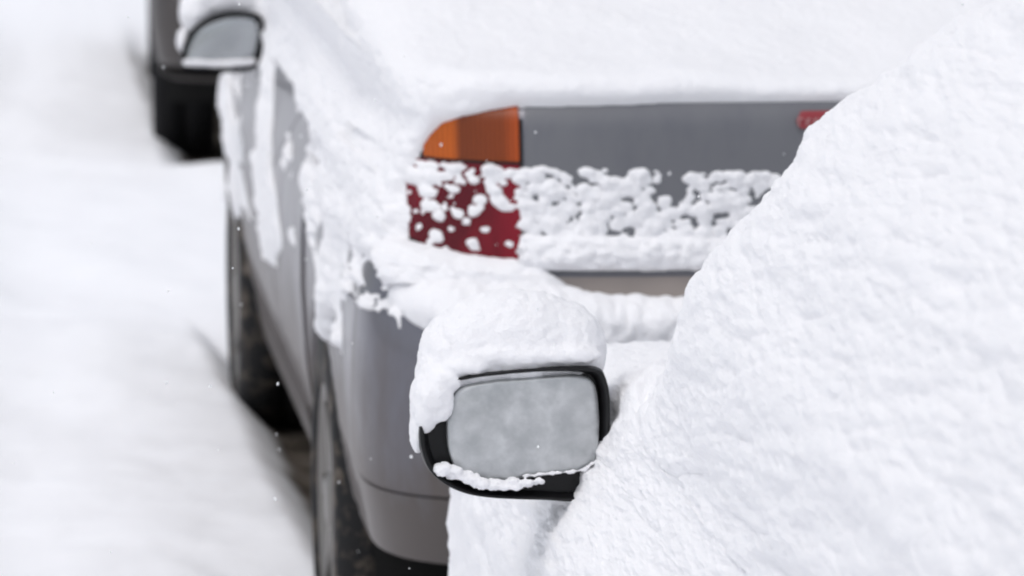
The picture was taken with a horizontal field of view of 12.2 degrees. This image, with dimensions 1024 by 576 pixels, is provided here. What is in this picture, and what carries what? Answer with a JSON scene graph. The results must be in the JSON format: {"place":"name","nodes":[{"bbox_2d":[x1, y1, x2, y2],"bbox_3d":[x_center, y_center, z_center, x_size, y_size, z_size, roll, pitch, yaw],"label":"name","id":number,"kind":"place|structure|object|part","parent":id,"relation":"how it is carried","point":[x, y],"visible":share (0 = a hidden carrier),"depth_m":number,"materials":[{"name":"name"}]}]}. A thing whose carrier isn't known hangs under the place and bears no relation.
{"place":"outdoors","nodes":[
{"label":"outdoors","id":0,"kind":"place"},
{"bbox_2d":[0,0,313,575],"bbox_3d":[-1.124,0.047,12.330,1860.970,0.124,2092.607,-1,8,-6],"label":"snowy street","id":1,"kind":"structure","parent":0,"point":[113,440],"depth_m":11.47,"materials":[{"name":"white snow"}]},
{"bbox_2d":[148,0,221,157],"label":"parked car","id":2,"kind":"object","parent":1,"relation":"on","point":[184,111],"visible":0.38,"depth_m":15.83,"materials":[{"name":"paint"}]},
{"bbox_2d":[180,11,839,575],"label":"parked car","id":3,"kind":"object","parent":1,"relation":"on","point":[382,505],"visible":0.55,"depth_m":7.40,"materials":[{"name":"grey paint"}]},
{"bbox_2d":[183,58,256,67],"bbox_3d":[-0.616,-0.474,10.126,0.157,0.020,0.020,-1,8,-7],"label":"snow crust","id":4,"kind":"object","parent":3,"relation":"attached to","point":[220,63],"visible":1,"depth_m":10.12,"materials":[{"name":"white snow"}]},
{"bbox_2d":[176,0,266,51],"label":"snow","id":5,"kind":"structure","parent":3,"relation":"on","point":[192,13],"depth_m":10.14,"materials":[{"name":"white snow"}]},
{"bbox_3d":[-0.472,-0.186,9.717,0.078,0.613,1.585,-1,8,-7],"label":"door","id":6,"kind":"part","parent":3,"relation":"part of","materials":[{"name":"grey paint"}]},
{"bbox_3d":[-0.392,-0.090,9.040,0.078,0.613,1.314,-1,8,-7],"label":"door","id":7,"kind":"part","parent":3,"relation":"part of","materials":[{"name":"grey paint"}]},
{"bbox_2d":[217,0,993,353],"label":"snow cover","id":8,"kind":"object","parent":3,"relation":"on","point":[461,58],"visible":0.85,"depth_m":7.48,"materials":[{"name":"white snow"}]},
{"bbox_2d":[418,365,609,501],"bbox_3d":[0.905,0.394,4.904,1.880,1.539,4.348,-1,8,-6],"label":"parked car","id":9,"kind":"object","parent":1,"relation":"on","point":[502,429],"visible":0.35,"depth_m":5.50,"materials":[{"name":"mirror"}]},
{"bbox_2d":[409,288,606,452],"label":"snow","id":10,"kind":"structure","parent":9,"relation":"on","point":[491,330],"depth_m":5.49,"materials":[{"name":"white snow"}]},
{"bbox_2d":[433,460,596,490],"bbox_3d":[0.005,0.215,5.499,0.192,0.036,0.025,-1,8,-6],"label":"snow crust","id":11,"kind":"object","parent":9,"relation":"on","point":[447,470],"visible":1,"depth_m":5.49,"materials":[{"name":"white snow"}]},
{"bbox_2d":[446,0,1023,575],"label":"snow cover","id":12,"kind":"object","parent":9,"relation":"on","point":[844,396],"visible":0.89,"depth_m":4.30,"materials":[{"name":"white snow"}]},
{"bbox_2d":[5,3,963,568],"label":"falling snow","id":13,"kind":"structure","parent":0,"point":[305,259],"depth_m":5.80,"materials":[{"name":"white snow"}]}
]}

